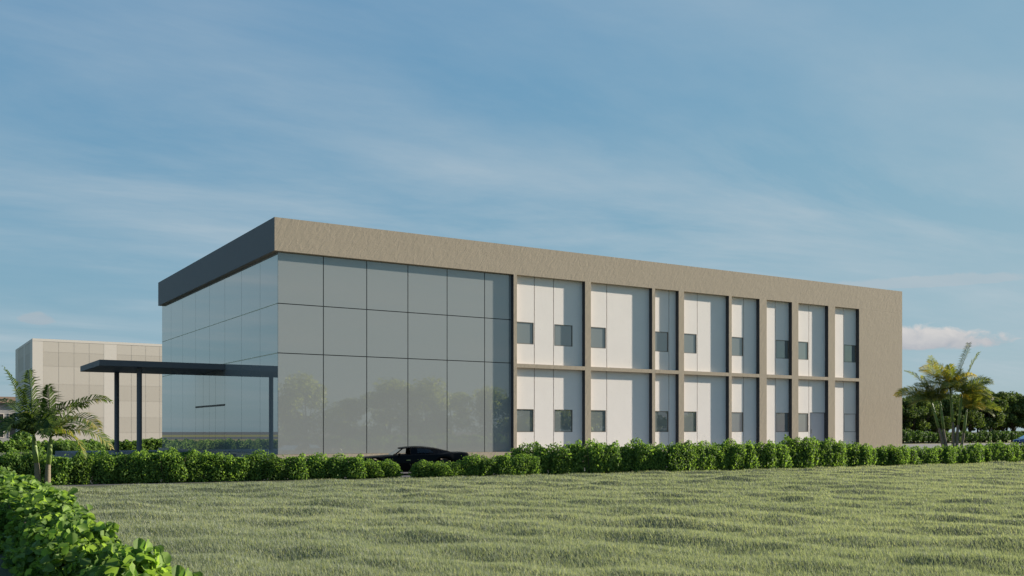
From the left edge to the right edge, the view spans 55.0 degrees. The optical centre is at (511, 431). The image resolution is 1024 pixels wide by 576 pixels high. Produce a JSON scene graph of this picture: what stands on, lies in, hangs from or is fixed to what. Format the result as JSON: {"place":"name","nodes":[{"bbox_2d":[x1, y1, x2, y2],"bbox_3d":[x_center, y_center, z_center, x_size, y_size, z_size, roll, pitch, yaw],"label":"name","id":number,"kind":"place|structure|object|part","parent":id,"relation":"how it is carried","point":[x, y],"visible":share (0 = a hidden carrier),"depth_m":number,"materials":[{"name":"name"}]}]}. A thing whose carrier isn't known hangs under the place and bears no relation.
{"place":"outdoors","nodes":[
{"label":"outdoors","id":0,"kind":"place"},
{"bbox_2d":[51,468,584,486],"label":"road","id":1,"kind":"structure","parent":0,"point":[405,474],"depth_m":35.08,"materials":[{"name":"grey asphalt"}]},
{"bbox_2d":[362,446,467,471],"bbox_3d":[-4.434,1.236,42.719,5.020,1.228,2.189,0,0,-14],"label":"muscle car","id":2,"kind":"object","parent":1,"relation":"on","point":[412,455],"visible":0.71,"depth_m":42.06,"materials":[{"name":"black paint"}]},
{"bbox_3d":[-4.582,1.368,41.719,0.710,0.442,0.047,0,0,-14],"label":"door","id":3,"kind":"part","parent":2,"relation":"part of","materials":[{"name":"black paint"}]},
{"bbox_2d":[0,460,1023,575],"bbox_3d":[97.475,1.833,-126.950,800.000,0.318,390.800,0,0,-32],"label":"lawn","id":4,"kind":"structure","parent":0,"point":[4,572],"depth_m":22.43,"materials":[{"name":"plant"}]},
{"bbox_2d":[0,367,113,482],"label":"palm tree","id":5,"kind":"object","parent":4,"relation":"on","point":[43,419],"visible":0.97,"depth_m":28.95,"materials":[{"name":"green plant"}]},
{"bbox_2d":[0,465,202,575],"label":"hedge","id":6,"kind":"object","parent":4,"relation":"on","point":[46,529],"visible":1,"depth_m":9.50,"materials":[{"name":"green plant"}]},
{"bbox_2d":[0,446,403,485],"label":"hedge","id":7,"kind":"object","parent":4,"relation":"on","point":[172,465],"visible":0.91,"depth_m":35.76,"materials":[{"name":"green plant"}]},
{"bbox_2d":[408,450,542,477],"bbox_3d":[-1.359,1.365,40.688,6.081,1.155,1.110,0,0,-24],"label":"hedge","id":8,"kind":"object","parent":4,"relation":"on","point":[505,464],"visible":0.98,"depth_m":40.60,"materials":[{"name":"green plant"}]},
{"bbox_2d":[509,433,1023,474],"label":"hedge","id":9,"kind":"object","parent":4,"relation":"on","point":[592,457],"visible":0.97,"depth_m":46.80,"materials":[{"name":"green plant"}]},
{"bbox_2d":[893,342,1001,447],"bbox_3d":[28.248,-1.934,63.939,7.020,7.606,3.646,0,0,1],"label":"palm tree","id":10,"kind":"object","parent":4,"relation":"on","point":[970,394],"visible":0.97,"depth_m":63.72,"materials":[{"name":"green plant"}]},
{"bbox_2d":[0,0,1023,431],"label":"sky","id":11,"kind":"structure","parent":0,"point":[879,144],"materials":[{"name":"blue"}]},
{"bbox_2d":[902,440,1012,443],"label":"verge","id":12,"kind":"structure","parent":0,"point":[926,442],"depth_m":157.99,"materials":[{"name":"green plant"}]},
{"bbox_2d":[902,397,920,442],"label":"broadleaf tree","id":13,"kind":"object","parent":12,"relation":"on","point":[907,412],"visible":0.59,"depth_m":143.91,"materials":[{"name":"green plant"}]},
{"bbox_2d":[903,398,930,442],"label":"broadleaf tree","id":14,"kind":"object","parent":12,"relation":"on","point":[915,421],"visible":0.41,"depth_m":145.44,"materials":[{"name":"green plant"}]},
{"bbox_2d":[909,400,940,442],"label":"broadleaf tree","id":15,"kind":"object","parent":12,"relation":"on","point":[927,405],"visible":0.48,"depth_m":146.61,"materials":[{"name":"green plant"}]},
{"bbox_2d":[921,400,955,442],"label":"broadleaf tree","id":16,"kind":"object","parent":12,"relation":"on","point":[948,421],"visible":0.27,"depth_m":148.18,"materials":[{"name":"green plant"}]},
{"bbox_2d":[937,397,964,431],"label":"broadleaf tree","id":17,"kind":"object","parent":12,"relation":"on","point":[946,405],"visible":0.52,"depth_m":149.80,"materials":[{"name":"green plant"}]},
{"bbox_2d":[945,393,978,442],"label":"broadleaf tree","id":18,"kind":"object","parent":12,"relation":"on","point":[970,413],"visible":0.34,"depth_m":151.51,"materials":[{"name":"green plant"}]},
{"bbox_2d":[902,429,1023,443],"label":"hedge","id":19,"kind":"object","parent":12,"relation":"on","point":[909,436],"visible":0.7,"depth_m":147.78,"materials":[{"name":"green plant"}]},
{"bbox_2d":[956,394,985,441],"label":"broadleaf tree","id":20,"kind":"object","parent":12,"relation":"on","point":[979,418],"visible":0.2,"depth_m":152.88,"materials":[{"name":"green plant"}]},
{"bbox_2d":[971,390,991,442],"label":"broadleaf tree","id":21,"kind":"object","parent":12,"relation":"on","point":[983,428],"visible":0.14,"depth_m":154.98,"materials":[{"name":"green plant"}]},
{"bbox_2d":[976,398,1005,431],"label":"broadleaf tree","id":22,"kind":"object","parent":12,"relation":"on","point":[991,422],"visible":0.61,"depth_m":156.09,"materials":[{"name":"green plant"}]},
{"bbox_2d":[987,390,1009,441],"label":"broadleaf tree","id":23,"kind":"object","parent":12,"relation":"on","point":[1002,395],"visible":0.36,"depth_m":157.69,"materials":[{"name":"green plant"}]},
{"bbox_2d":[995,393,1018,441],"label":"broadleaf tree","id":24,"kind":"object","parent":12,"relation":"on","point":[1010,405],"visible":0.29,"depth_m":159.55,"materials":[{"name":"green plant"}]},
{"bbox_2d":[1004,391,1022,441],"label":"broadleaf tree","id":25,"kind":"object","parent":12,"relation":"on","point":[1012,393],"visible":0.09,"depth_m":163.89,"materials":[{"name":"green plant"}]},
{"bbox_2d":[1005,394,1023,441],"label":"broadleaf tree","id":26,"kind":"object","parent":12,"relation":"on","point":[1018,408],"visible":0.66,"depth_m":161.04,"materials":[{"name":"green plant"}]},
{"bbox_2d":[1014,396,1023,427],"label":"broadleaf tree","id":27,"kind":"object","parent":12,"relation":"on","point":[1021,417],"visible":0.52,"depth_m":162.05,"materials":[{"name":"green plant"}]},
{"bbox_2d":[902,444,1023,449],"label":"driveway","id":28,"kind":"structure","parent":0,"point":[928,446],"depth_m":130.97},
{"bbox_2d":[902,443,1009,444],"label":"kerb","id":29,"kind":"structure","parent":28,"relation":"on","point":[940,444],"depth_m":140.19,"materials":[{"name":"concrete"}]},
{"bbox_2d":[1013,435,1023,443],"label":"sedan","id":30,"kind":"object","parent":28,"relation":"on","point":[1020,440],"visible":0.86,"depth_m":135.32,"materials":[{"name":"blue paint"}]},
{"label":"ground","id":31,"kind":"structure","parent":0,"visible":0},
{"bbox_2d":[9,431,31,441],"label":"bush","id":32,"kind":"object","parent":31,"relation":"on","point":[24,436],"visible":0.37,"depth_m":96.31,"materials":[{"name":"green plant"}]},
{"bbox_2d":[15,338,161,442],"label":"office block","id":33,"kind":"structure","parent":31,"relation":"on","point":[57,363],"depth_m":113.94,"materials":[{"name":"beige concrete"}]},
{"label":"verge","id":34,"kind":"structure","parent":0,"visible":0},
{"bbox_2d":[41,439,105,454],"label":"hedge","id":35,"kind":"object","parent":34,"relation":"on","point":[65,445],"visible":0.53,"depth_m":70.59,"materials":[{"name":"green plant"}]},
{"bbox_2d":[0,438,161,451],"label":"hedge","id":36,"kind":"object","parent":34,"relation":"on","point":[126,444],"visible":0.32,"depth_m":91.41,"materials":[{"name":"green plant"}]},
{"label":"pavement","id":37,"kind":"structure","parent":0,"visible":0},
{"bbox_2d":[86,450,194,459],"bbox_3d":[-18.109,1.430,48.091,5.262,1.110,1.254,0,0,-39],"label":"hedge","id":38,"kind":"object","parent":37,"relation":"on","point":[183,454],"visible":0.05,"depth_m":48.18,"materials":[{"name":"green plant"}]},
{"bbox_2d":[54,217,901,463],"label":"office building","id":39,"kind":"structure","parent":37,"relation":"on","point":[285,337],"depth_m":54.85,"materials":[{"name":"grey glass"}]},
{"bbox_2d":[195,404,224,450],"bbox_3d":[-17.467,-0.208,56.908,0.121,2.593,6.208,0,0,-32],"label":"entrance door","id":40,"kind":"structure","parent":39,"relation":"in","point":[210,420],"depth_m":56.72,"materials":[{"name":"black"}]},
{"bbox_2d":[517,409,533,431],"bbox_3d":[0.652,-0.610,54.194,1.250,1.260,0.064,0,0,-32],"label":"window","id":41,"kind":"structure","parent":39,"relation":"in","point":[525,417],"depth_m":54.26,"materials":[{"name":"grey"}]},
{"bbox_2d":[517,322,533,343],"bbox_3d":[0.652,-5.430,54.194,1.250,1.200,0.064,0,0,-32],"label":"window","id":42,"kind":"structure","parent":39,"relation":"in","point":[525,330],"depth_m":54.26,"materials":[{"name":"grey"}]},
{"bbox_2d":[555,410,571,431],"bbox_3d":[2.897,-0.610,55.601,1.230,1.260,0.064,0,0,-32],"label":"window","id":43,"kind":"structure","parent":39,"relation":"in","point":[563,418],"depth_m":55.62,"materials":[{"name":"grey glass"}]},
{"bbox_2d":[555,324,571,346],"bbox_3d":[2.897,-5.430,55.601,1.230,1.200,0.064,0,0,-32],"label":"window","id":44,"kind":"structure","parent":39,"relation":"in","point":[563,333],"depth_m":55.62,"materials":[{"name":"grey glass"}]},
{"bbox_2d":[591,410,605,431],"bbox_3d":[4.901,-0.610,56.858,1.260,1.260,0.064,0,0,-32],"label":"window","id":45,"kind":"structure","parent":39,"relation":"in","point":[598,417],"depth_m":56.94,"materials":[{"name":"grey glass"}]},
{"bbox_2d":[591,327,605,347],"bbox_3d":[4.901,-5.430,56.858,1.260,1.200,0.064,0,0,-32],"label":"window","id":46,"kind":"structure","parent":39,"relation":"in","point":[598,334],"depth_m":56.94,"materials":[{"name":"grey glass"}]},
{"bbox_2d":[655,411,667,431],"bbox_3d":[8.934,-0.610,59.386,1.240,1.260,0.064,0,0,-32],"label":"window","id":47,"kind":"structure","parent":39,"relation":"in","point":[661,417],"depth_m":59.47,"materials":[{"name":"grey glass"}]},
{"bbox_2d":[655,331,667,351],"bbox_3d":[8.934,-5.430,59.386,1.240,1.200,0.064,0,0,-32],"label":"window","id":48,"kind":"structure","parent":39,"relation":"in","point":[661,338],"depth_m":59.47,"materials":[{"name":"grey glass"}]},
{"bbox_2d":[684,411,696,431],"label":"window","id":49,"kind":"structure","parent":39,"relation":"in","point":[690,418],"depth_m":60.70,"materials":[{"name":"grey"}]},
{"bbox_2d":[684,333,696,353],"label":"window","id":50,"kind":"structure","parent":39,"relation":"in","point":[690,340],"depth_m":60.70,"materials":[{"name":"grey glass"}]},
{"bbox_2d":[732,412,742,431],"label":"window","id":51,"kind":"structure","parent":39,"relation":"in","point":[737,417],"depth_m":62.82,"materials":[{"name":"grey glass"}]},
{"bbox_2d":[732,337,742,355],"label":"window","id":52,"kind":"structure","parent":39,"relation":"in","point":[737,342],"depth_m":62.82,"materials":[{"name":"grey"}]},
{"bbox_2d":[776,413,788,431],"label":"window","id":53,"kind":"structure","parent":39,"relation":"in","point":[782,419],"depth_m":64.99,"materials":[{"name":"grey"}]},
{"bbox_2d":[776,340,788,358],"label":"window","id":54,"kind":"structure","parent":39,"relation":"in","point":[782,346],"depth_m":64.99,"materials":[{"name":"grey"}]},
{"bbox_2d":[798,413,807,431],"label":"window","id":55,"kind":"structure","parent":39,"relation":"in","point":[802,417],"depth_m":66.02,"materials":[{"name":"grey glass"}]},
{"bbox_2d":[798,341,807,359],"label":"window","id":56,"kind":"structure","parent":39,"relation":"in","point":[802,346],"depth_m":66.02,"materials":[{"name":"grey"}]},
{"bbox_2d":[810,412,824,440],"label":"door","id":57,"kind":"structure","parent":39,"relation":"in","point":[817,420],"depth_m":66.79,"materials":[{"name":"black glass"}]},
{"bbox_2d":[844,414,855,431],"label":"window","id":58,"kind":"structure","parent":39,"relation":"in","point":[849,419],"depth_m":68.54,"materials":[{"name":"grey glass"}]},
{"bbox_2d":[844,345,855,362],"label":"window","id":59,"kind":"structure","parent":39,"relation":"in","point":[849,350],"depth_m":68.60,"materials":[{"name":"grey"}]},
{"label":"meadow","id":60,"kind":"structure","parent":0,"visible":0},
{"bbox_2d":[0,397,14,441],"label":"house","id":61,"kind":"structure","parent":60,"relation":"on","point":[4,412],"depth_m":137.29,"materials":[{"name":"white glass"}]},
{"bbox_2d":[0,413,3,437],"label":"window","id":62,"kind":"structure","parent":61,"relation":"in","point":[1,414],"depth_m":137.04,"materials":[{"name":"white glass"}]},
{"bbox_2d":[9,413,14,436],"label":"window","id":63,"kind":"structure","parent":61,"relation":"in","point":[11,432],"depth_m":137.66,"materials":[{"name":"grey glass"}]}
]}

